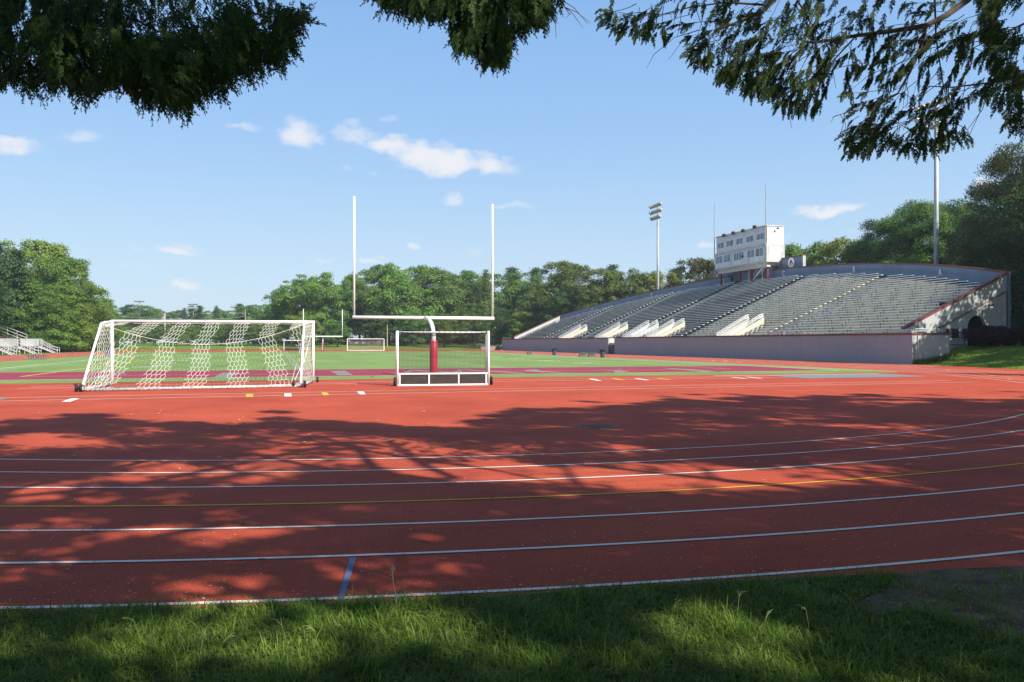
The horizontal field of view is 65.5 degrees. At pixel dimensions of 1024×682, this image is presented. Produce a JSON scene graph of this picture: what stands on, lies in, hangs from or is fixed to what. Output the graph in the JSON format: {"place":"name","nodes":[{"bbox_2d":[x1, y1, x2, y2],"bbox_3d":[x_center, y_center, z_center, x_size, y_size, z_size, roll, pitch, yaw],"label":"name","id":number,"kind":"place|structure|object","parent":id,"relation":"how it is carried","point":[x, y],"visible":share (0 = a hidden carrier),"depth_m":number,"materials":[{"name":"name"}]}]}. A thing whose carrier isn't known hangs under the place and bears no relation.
{"place":"outdoors","nodes":[
{"label":"outdoors","id":0,"kind":"place"},
{"bbox_2d":[0,351,895,383],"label":"turf field","id":1,"kind":"structure","parent":0,"point":[324,360],"depth_m":62.67,"materials":[{"name":"green plastic"}]},
{"bbox_2d":[20,355,723,376],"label":"yellow field lines","id":2,"kind":"object","parent":1,"relation":"on","point":[307,373],"visible":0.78,"depth_m":46.80,"materials":[{"name":"yellow paint"}]},
{"bbox_2d":[0,366,824,379],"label":"end zone","id":3,"kind":"object","parent":1,"relation":"on","point":[175,374],"visible":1,"depth_m":43.92,"materials":[{"name":"plastic"}]},
{"bbox_2d":[86,368,719,379],"bbox_3d":[-4.729,1.732,43.920,32.792,0.001,8.327,0,0,-18],"label":"end zone lettering","id":4,"kind":"object","parent":3,"relation":"on","point":[335,372],"visible":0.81,"depth_m":43.79},
{"bbox_2d":[8,352,824,379],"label":"white field lines","id":5,"kind":"object","parent":1,"relation":"on","point":[395,375],"visible":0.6,"depth_m":54.59,"materials":[{"name":"white paint"}]},
{"bbox_2d":[352,196,493,372],"bbox_3d":[-4.104,-2.743,39.577,7.303,8.970,2.625,0,0,-16],"label":"football goal","id":6,"kind":"object","parent":1,"relation":"on","point":[429,319],"visible":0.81,"depth_m":40.01,"materials":[{"name":"white metal"}]},
{"bbox_2d":[0,343,1004,368],"bbox_3d":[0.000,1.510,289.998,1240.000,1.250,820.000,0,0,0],"label":"ground","id":7,"kind":"structure","parent":0,"point":[318,346],"depth_m":206.72,"materials":[{"name":"green plant"}]},
{"bbox_2d":[0,278,22,341],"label":"pine tree","id":8,"kind":"object","parent":7,"relation":"on","point":[3,311],"visible":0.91,"depth_m":118.28,"materials":[{"name":"green plant"}]},
{"bbox_2d":[0,242,28,328],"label":"tree","id":9,"kind":"object","parent":7,"relation":"on","point":[3,271],"visible":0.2,"depth_m":137.80,"materials":[{"name":"green plant"}]},
{"bbox_2d":[0,249,58,352],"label":"broadleaf tree","id":10,"kind":"object","parent":7,"relation":"on","point":[17,262],"visible":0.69,"depth_m":127.39,"materials":[{"name":"green plant"}]},
{"bbox_2d":[0,325,59,354],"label":"bleachers","id":11,"kind":"object","parent":7,"relation":"on","point":[7,344],"visible":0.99,"depth_m":113.22,"materials":[{"name":"metal"}]},
{"bbox_2d":[0,238,71,350],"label":"broadleaf tree","id":12,"kind":"object","parent":7,"relation":"on","point":[37,245],"visible":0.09,"depth_m":156.14,"materials":[{"name":"green plant"}]},
{"bbox_2d":[1,278,83,352],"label":"broadleaf tree","id":13,"kind":"object","parent":7,"relation":"on","point":[33,311],"visible":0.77,"depth_m":128.28,"materials":[{"name":"green plant"}]},
{"bbox_2d":[6,242,95,350],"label":"broadleaf tree","id":14,"kind":"object","parent":7,"relation":"on","point":[56,251],"visible":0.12,"depth_m":150.47,"materials":[{"name":"green plant"}]},
{"bbox_2d":[24,290,101,351],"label":"broadleaf tree","id":15,"kind":"object","parent":7,"relation":"on","point":[80,344],"visible":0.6,"depth_m":133.00,"materials":[{"name":"green plant"}]},
{"bbox_2d":[25,255,115,350],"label":"broadleaf tree","id":16,"kind":"object","parent":7,"relation":"on","point":[57,268],"visible":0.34,"depth_m":144.64,"materials":[{"name":"green plant"}]},
{"bbox_2d":[48,283,119,351],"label":"broadleaf tree","id":17,"kind":"object","parent":7,"relation":"on","point":[68,289],"visible":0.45,"depth_m":139.62,"materials":[{"name":"green plant"}]},
{"bbox_2d":[76,296,128,349],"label":"broadleaf tree","id":18,"kind":"object","parent":7,"relation":"on","point":[122,329],"visible":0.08,"depth_m":159.28,"materials":[{"name":"green plant"}]},
{"bbox_2d":[119,303,148,332],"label":"broadleaf tree","id":19,"kind":"object","parent":7,"relation":"on","point":[125,309],"visible":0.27,"depth_m":303.05,"materials":[{"name":"green plant"}]},
{"bbox_2d":[124,305,166,341],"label":"broadleaf tree","id":20,"kind":"object","parent":7,"relation":"on","point":[132,315],"visible":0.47,"depth_m":297.93,"materials":[{"name":"green plant"}]},
{"bbox_2d":[142,326,162,344],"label":"broadleaf tree","id":21,"kind":"object","parent":7,"relation":"on","point":[153,336],"visible":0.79,"depth_m":221.28,"materials":[{"name":"green plant"}]},
{"bbox_2d":[0,0,325,128],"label":"hemlock tree","id":22,"kind":"object","parent":7,"relation":"on","point":[172,71],"visible":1,"depth_m":6.58,"materials":[{"name":"green plant"}]},
{"bbox_2d":[146,312,181,339],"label":"broadleaf tree","id":23,"kind":"object","parent":7,"relation":"on","point":[175,317],"visible":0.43,"depth_m":299.33,"materials":[{"name":"green plant"}]},
{"bbox_2d":[157,327,182,345],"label":"broadleaf tree","id":24,"kind":"object","parent":7,"relation":"on","point":[165,333],"visible":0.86,"depth_m":215.45,"materials":[{"name":"green plant"}]},
{"bbox_2d":[175,325,197,344],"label":"broadleaf tree","id":25,"kind":"object","parent":7,"relation":"on","point":[186,336],"visible":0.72,"depth_m":219.04,"materials":[{"name":"green plant"}]},
{"bbox_2d":[190,305,206,338],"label":"pine tree","id":26,"kind":"object","parent":7,"relation":"on","point":[199,315],"visible":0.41,"depth_m":299.51,"materials":[{"name":"green plant"}]},
{"bbox_2d":[189,325,218,345],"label":"broadleaf tree","id":27,"kind":"object","parent":7,"relation":"on","point":[202,336],"visible":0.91,"depth_m":217.14,"materials":[{"name":"green plant"}]},
{"bbox_2d":[210,311,249,340],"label":"broadleaf tree","id":28,"kind":"object","parent":7,"relation":"on","point":[226,315],"visible":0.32,"depth_m":297.82,"materials":[{"name":"green plant"}]},
{"bbox_2d":[220,324,250,345],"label":"broadleaf tree","id":29,"kind":"object","parent":7,"relation":"on","point":[233,333],"visible":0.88,"depth_m":216.69,"materials":[{"name":"green plant"}]},
{"bbox_2d":[242,323,265,344],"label":"broadleaf tree","id":30,"kind":"object","parent":7,"relation":"on","point":[254,325],"visible":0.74,"depth_m":218.76,"materials":[{"name":"green plant"}]},
{"bbox_2d":[237,305,273,338],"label":"broadleaf tree","id":31,"kind":"object","parent":7,"relation":"on","point":[251,306],"visible":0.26,"depth_m":296.87,"materials":[{"name":"green plant"}]},
{"bbox_2d":[255,323,287,345],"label":"broadleaf tree","id":32,"kind":"object","parent":7,"relation":"on","point":[276,337],"visible":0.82,"depth_m":216.72,"materials":[{"name":"green plant"}]},
{"bbox_2d":[257,288,305,339],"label":"broadleaf tree","id":33,"kind":"object","parent":7,"relation":"on","point":[264,316],"visible":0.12,"depth_m":236.70,"materials":[{"name":"green plant"}]},
{"bbox_2d":[266,276,324,344],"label":"broadleaf tree","id":34,"kind":"object","parent":7,"relation":"on","point":[285,316],"visible":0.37,"depth_m":227.88,"materials":[{"name":"green plant"}]},
{"bbox_2d":[287,315,325,345],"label":"broadleaf tree","id":35,"kind":"object","parent":7,"relation":"on","point":[320,327],"visible":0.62,"depth_m":212.68,"materials":[{"name":"green plant"}]},
{"bbox_2d":[272,272,351,344],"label":"broadleaf tree","id":36,"kind":"object","parent":7,"relation":"on","point":[287,299],"visible":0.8,"depth_m":223.18,"materials":[{"name":"green plant"}]},
{"bbox_2d":[309,280,359,343],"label":"broadleaf tree","id":37,"kind":"object","parent":7,"relation":"on","point":[331,311],"visible":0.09,"depth_m":232.83,"materials":[{"name":"green plant"}]},
{"bbox_2d":[324,321,351,346],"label":"broadleaf tree","id":38,"kind":"object","parent":7,"relation":"on","point":[338,330],"visible":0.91,"depth_m":209.47,"materials":[{"name":"green plant"}]},
{"bbox_2d":[308,279,371,344],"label":"broadleaf tree","id":39,"kind":"object","parent":7,"relation":"on","point":[337,314],"visible":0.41,"depth_m":228.30,"materials":[{"name":"green plant"}]},
{"bbox_2d":[339,268,401,343],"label":"broadleaf tree","id":40,"kind":"object","parent":7,"relation":"on","point":[360,295],"visible":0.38,"depth_m":231.36,"materials":[{"name":"green plant"}]},
{"bbox_2d":[354,311,393,345],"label":"broadleaf tree","id":41,"kind":"object","parent":7,"relation":"on","point":[370,325],"visible":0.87,"depth_m":220.86,"materials":[{"name":"green plant"}]},
{"bbox_2d":[363,264,418,343],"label":"broadleaf tree","id":42,"kind":"object","parent":7,"relation":"on","point":[377,268],"visible":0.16,"depth_m":235.40,"materials":[{"name":"green plant"}]},
{"bbox_2d":[357,262,446,344],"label":"broadleaf tree","id":43,"kind":"object","parent":7,"relation":"on","point":[398,309],"visible":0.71,"depth_m":226.21,"materials":[{"name":"green plant"}]},
{"bbox_2d":[391,311,428,344],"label":"broadleaf tree","id":44,"kind":"object","parent":7,"relation":"on","point":[410,326],"visible":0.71,"depth_m":217.94,"materials":[{"name":"green plant"}]},
{"bbox_2d":[393,265,449,343],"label":"broadleaf tree","id":45,"kind":"object","parent":7,"relation":"on","point":[423,283],"visible":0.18,"depth_m":234.12,"materials":[{"name":"green plant"}]},
{"bbox_2d":[401,265,469,342],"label":"broadleaf tree","id":46,"kind":"object","parent":7,"relation":"on","point":[446,299],"visible":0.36,"depth_m":231.18,"materials":[{"name":"green plant"}]},
{"bbox_2d":[380,333,501,343],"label":"hedge","id":47,"kind":"object","parent":7,"relation":"on","point":[393,341],"visible":0.26,"depth_m":260.53,"materials":[{"name":"green plant"}]},
{"bbox_2d":[434,312,460,346],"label":"broadleaf tree","id":48,"kind":"object","parent":7,"relation":"on","point":[448,327],"visible":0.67,"depth_m":206.63,"materials":[{"name":"green plant"}]},
{"bbox_2d":[422,270,475,343],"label":"broadleaf tree","id":49,"kind":"object","parent":7,"relation":"on","point":[453,276],"visible":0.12,"depth_m":236.10,"materials":[{"name":"green plant"}]},
{"bbox_2d":[419,271,496,343],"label":"broadleaf tree","id":50,"kind":"object","parent":7,"relation":"on","point":[432,300],"visible":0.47,"depth_m":230.69,"materials":[{"name":"green plant"}]},
{"bbox_2d":[453,301,492,346],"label":"broadleaf tree","id":51,"kind":"object","parent":7,"relation":"on","point":[473,327],"visible":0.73,"depth_m":210.46,"materials":[{"name":"green plant"}]},
{"bbox_2d":[359,0,588,78],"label":"hemlock tree","id":52,"kind":"object","parent":7,"relation":"on","point":[485,33],"visible":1,"depth_m":7.20,"materials":[{"name":"green plant"}]},
{"bbox_2d":[449,270,507,343],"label":"broadleaf tree","id":53,"kind":"object","parent":7,"relation":"on","point":[472,282],"visible":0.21,"depth_m":238.38,"materials":[{"name":"green plant"}]},
{"bbox_2d":[475,269,496,343],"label":"tree","id":54,"kind":"object","parent":7,"relation":"on","point":[486,283],"visible":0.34,"depth_m":225.55,"materials":[{"name":"green plant"}]},
{"bbox_2d":[471,272,528,343],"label":"broadleaf tree","id":55,"kind":"object","parent":7,"relation":"on","point":[497,294],"visible":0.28,"depth_m":242.76,"materials":[{"name":"green plant"}]},
{"bbox_2d":[481,308,522,345],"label":"broadleaf tree","id":56,"kind":"object","parent":7,"relation":"on","point":[500,323],"visible":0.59,"depth_m":196.11,"materials":[{"name":"green plant"}]},
{"bbox_2d":[502,272,542,329],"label":"broadleaf tree","id":57,"kind":"object","parent":7,"relation":"on","point":[515,277],"visible":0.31,"depth_m":243.27,"materials":[{"name":"green plant"}]},
{"bbox_2d":[504,311,541,338],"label":"broadleaf tree","id":58,"kind":"object","parent":7,"relation":"on","point":[524,324],"visible":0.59,"depth_m":190.50,"materials":[{"name":"green plant"}]},
{"bbox_2d":[509,281,551,328],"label":"broadleaf tree","id":59,"kind":"object","parent":7,"relation":"on","point":[531,287],"visible":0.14,"depth_m":237.84,"materials":[{"name":"green plant"}]},
{"bbox_2d":[515,261,587,327],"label":"broadleaf tree","id":60,"kind":"object","parent":7,"relation":"on","point":[536,292],"visible":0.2,"depth_m":193.81,"materials":[{"name":"green plant"}]},
{"bbox_2d":[540,283,585,322],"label":"broadleaf tree","id":61,"kind":"object","parent":7,"relation":"on","point":[558,292],"visible":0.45,"depth_m":180.78,"materials":[{"name":"green plant"}]},
{"bbox_2d":[537,260,600,319],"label":"broadleaf tree","id":62,"kind":"object","parent":7,"relation":"on","point":[566,272],"visible":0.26,"depth_m":187.71,"materials":[{"name":"green plant"}]},
{"bbox_2d":[557,268,631,312],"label":"broadleaf tree","id":63,"kind":"object","parent":7,"relation":"on","point":[609,274],"visible":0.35,"depth_m":182.48,"materials":[{"name":"green plant"}]},
{"bbox_2d":[585,279,625,304],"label":"broadleaf tree","id":64,"kind":"object","parent":7,"relation":"on","point":[598,299],"visible":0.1,"depth_m":181.54,"materials":[{"name":"green plant"}]},
{"bbox_2d":[608,268,652,298],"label":"broadleaf tree","id":65,"kind":"object","parent":7,"relation":"on","point":[625,286],"visible":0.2,"depth_m":181.12,"materials":[{"name":"green plant"}]},
{"bbox_2d":[619,272,665,297],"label":"broadleaf tree","id":66,"kind":"object","parent":7,"relation":"on","point":[629,276],"visible":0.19,"depth_m":180.15,"materials":[{"name":"green plant"}]},
{"bbox_2d":[649,202,661,289],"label":"light pole","id":67,"kind":"object","parent":7,"relation":"on","point":[657,211],"visible":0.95,"depth_m":163.99,"materials":[{"name":"silver metal"}]},
{"bbox_2d":[634,270,682,293],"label":"broadleaf tree","id":68,"kind":"object","parent":7,"relation":"on","point":[650,281],"visible":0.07,"depth_m":179.99,"materials":[{"name":"green plant"}]},
{"bbox_2d":[663,257,714,287],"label":"broadleaf tree","id":69,"kind":"object","parent":7,"relation":"on","point":[702,261],"visible":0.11,"depth_m":170.50,"materials":[{"name":"green plant"}]},
{"bbox_2d":[684,258,732,283],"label":"broadleaf tree","id":70,"kind":"object","parent":7,"relation":"on","point":[692,274],"visible":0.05,"depth_m":168.41,"materials":[{"name":"green plant"}]},
{"bbox_2d":[502,254,1010,363],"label":"grandstand","id":71,"kind":"object","parent":7,"relation":"on","point":[794,308],"visible":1,"depth_m":86.36,"materials":[{"name":"grey paint"}]},
{"bbox_2d":[714,184,784,284],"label":"press box","id":72,"kind":"object","parent":71,"relation":"on","point":[757,247],"visible":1,"depth_m":116.09,"materials":[{"name":"white"}]},
{"bbox_2d":[594,0,1023,162],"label":"hemlock tree","id":73,"kind":"object","parent":7,"relation":"on","point":[993,34],"visible":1,"depth_m":8.59,"materials":[{"name":"green plant"}]},
{"bbox_2d":[785,241,837,265],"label":"broadleaf tree","id":74,"kind":"object","parent":7,"relation":"on","point":[794,251],"visible":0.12,"depth_m":131.09,"materials":[{"name":"green plant"}]},
{"bbox_2d":[810,235,866,265],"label":"broadleaf tree","id":75,"kind":"object","parent":7,"relation":"on","point":[834,247],"visible":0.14,"depth_m":122.72,"materials":[{"name":"green plant"}]},
{"bbox_2d":[848,237,897,262],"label":"broadleaf tree","id":76,"kind":"object","parent":7,"relation":"on","point":[859,245],"visible":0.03,"depth_m":114.39,"materials":[{"name":"green plant"}]},
{"bbox_2d":[843,218,930,262],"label":"broadleaf tree","id":77,"kind":"object","parent":7,"relation":"on","point":[869,225],"visible":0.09,"depth_m":115.25,"materials":[{"name":"green plant"}]},
{"bbox_2d":[857,201,956,263],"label":"broadleaf tree","id":78,"kind":"object","parent":7,"relation":"on","point":[888,223],"visible":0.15,"depth_m":109.94,"materials":[{"name":"green plant"}]},
{"bbox_2d":[882,198,979,263],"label":"broadleaf tree","id":79,"kind":"object","parent":7,"relation":"on","point":[916,227],"visible":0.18,"depth_m":106.15,"materials":[{"name":"green plant"}]},
{"bbox_2d":[914,95,950,263],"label":"light pole","id":80,"kind":"object","parent":7,"relation":"on","point":[936,210],"visible":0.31,"depth_m":91.32,"materials":[{"name":"silver metal"}]},
{"bbox_2d":[913,352,956,364],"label":"weeds","id":81,"kind":"object","parent":7,"relation":"on","point":[932,360],"visible":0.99,"depth_m":60.20,"materials":[{"name":"green plant"}]},
{"bbox_2d":[901,198,994,263],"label":"broadleaf tree","id":82,"kind":"object","parent":7,"relation":"on","point":[948,208],"visible":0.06,"depth_m":106.47,"materials":[{"name":"green plant"}]},
{"bbox_2d":[927,226,972,264],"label":"broadleaf tree","id":83,"kind":"object","parent":7,"relation":"on","point":[950,250],"visible":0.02,"depth_m":105.15,"materials":[{"name":"green plant"}]},
{"bbox_2d":[942,186,1020,265],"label":"broadleaf tree","id":84,"kind":"object","parent":7,"relation":"on","point":[975,206],"visible":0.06,"depth_m":95.46,"materials":[{"name":"green plant"}]},
{"bbox_2d":[943,142,1023,344],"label":"broadleaf tree","id":85,"kind":"object","parent":7,"relation":"on","point":[1004,160],"visible":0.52,"depth_m":81.74,"materials":[{"name":"green plant"}]},
{"bbox_2d":[961,141,1023,343],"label":"broadleaf tree","id":86,"kind":"object","parent":7,"relation":"on","point":[1017,311],"visible":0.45,"depth_m":79.22,"materials":[{"name":"green plant"}]},
{"bbox_2d":[0,350,1023,612],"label":"running track","id":87,"kind":"structure","parent":0,"point":[344,420],"depth_m":9.66,"materials":[{"name":"red rubber"}]},
{"bbox_2d":[75,320,318,391],"bbox_3d":[-11.436,0.436,30.122,8.532,2.582,4.011,0,0,-21],"label":"soccer goal","id":88,"kind":"object","parent":87,"relation":"on","point":[88,388],"visible":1,"depth_m":30.48,"materials":[{"name":"white metal"}]},
{"bbox_2d":[337,557,355,600],"bbox_3d":[-1.171,1.675,5.652,0.050,0.001,1.047,0,0,-7],"label":"blue start mark","id":89,"kind":"object","parent":87,"relation":"on","point":[347,575],"visible":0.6,"depth_m":5.64,"materials":[{"name":"paint"}]},
{"bbox_2d":[393,331,492,385],"bbox_3d":[-2.754,0.664,31.380,3.854,2.130,1.270,0,0,-12],"label":"field hockey goal","id":90,"kind":"object","parent":87,"relation":"on","point":[407,378],"visible":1,"depth_m":30.94,"materials":[{"name":"white metal"}]},
{"bbox_2d":[5,416,974,603],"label":"twigs","id":91,"kind":"object","parent":87,"relation":"on","point":[536,524],"visible":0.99,"depth_m":6.71,"materials":[{"name":"brown wood"}]},
{"bbox_2d":[0,350,1023,608],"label":"white lane lines","id":92,"kind":"object","parent":87,"relation":"on","point":[522,518],"visible":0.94,"depth_m":7.30,"materials":[{"name":"paint"}]},
{"bbox_2d":[0,373,1023,506],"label":"yellow lane line","id":93,"kind":"object","parent":87,"relation":"on","point":[503,497],"visible":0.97,"depth_m":8.57,"materials":[{"name":"paint"}]},
{"bbox_2d":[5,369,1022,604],"bbox_3d":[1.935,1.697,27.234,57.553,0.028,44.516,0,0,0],"label":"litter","id":94,"kind":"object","parent":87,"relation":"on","point":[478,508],"visible":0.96,"depth_m":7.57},
{"bbox_2d":[578,424,617,428],"bbox_3d":[1.700,1.694,15.786,0.800,0.013,0.800,0,0,0],"label":"manhole cover","id":95,"kind":"object","parent":87,"relation":"on","point":[596,426],"visible":0.99,"depth_m":15.77,"materials":[{"name":"metal"}]},
{"bbox_2d":[766,374,928,377],"bbox_3d":[16.638,1.728,39.450,7.600,0.001,3.500,0,0,-16],"label":"landing mat strip","id":96,"kind":"object","parent":87,"relation":"on","point":[845,375],"visible":1,"depth_m":38.74,"materials":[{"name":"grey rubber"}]},
{"bbox_2d":[0,562,1023,681],"bbox_3d":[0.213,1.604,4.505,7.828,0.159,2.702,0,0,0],"label":"tall grass","id":97,"kind":"structure","parent":0,"point":[566,675],"depth_m":4.43,"materials":[{"name":"green plant"}]},
{"bbox_2d":[29,572,923,673],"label":"seed stalks","id":98,"kind":"object","parent":97,"relation":"on","point":[383,645],"visible":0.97,"depth_m":4.21,"materials":[{"name":"plant"}]},
{"bbox_2d":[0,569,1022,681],"bbox_3d":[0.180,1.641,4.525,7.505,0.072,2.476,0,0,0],"label":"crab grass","id":99,"kind":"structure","parent":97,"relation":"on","point":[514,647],"depth_m":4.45,"materials":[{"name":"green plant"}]},
{"bbox_2d":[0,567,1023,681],"bbox_3d":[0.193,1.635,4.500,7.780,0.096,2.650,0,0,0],"label":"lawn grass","id":100,"kind":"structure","parent":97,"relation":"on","point":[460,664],"depth_m":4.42,"materials":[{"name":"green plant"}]},
{"bbox_2d":[853,566,1023,641],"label":"bare dirt","id":101,"kind":"structure","parent":97,"relation":"on","point":[986,577],"depth_m":5.27,"materials":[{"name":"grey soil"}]},
{"bbox_2d":[0,0,1023,342],"label":"sky","id":102,"kind":"structure","parent":0,"point":[571,148],"materials":[{"name":"blue"}]},
{"bbox_2d":[925,345,1023,368],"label":"grass bank","id":103,"kind":"structure","parent":0,"point":[970,357],"depth_m":57.88,"materials":[{"name":"green plant"}]},
{"bbox_2d":[960,325,1023,346],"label":"hedge","id":104,"kind":"object","parent":103,"relation":"on","point":[989,335],"visible":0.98,"depth_m":61.98,"materials":[{"name":"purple plant"}]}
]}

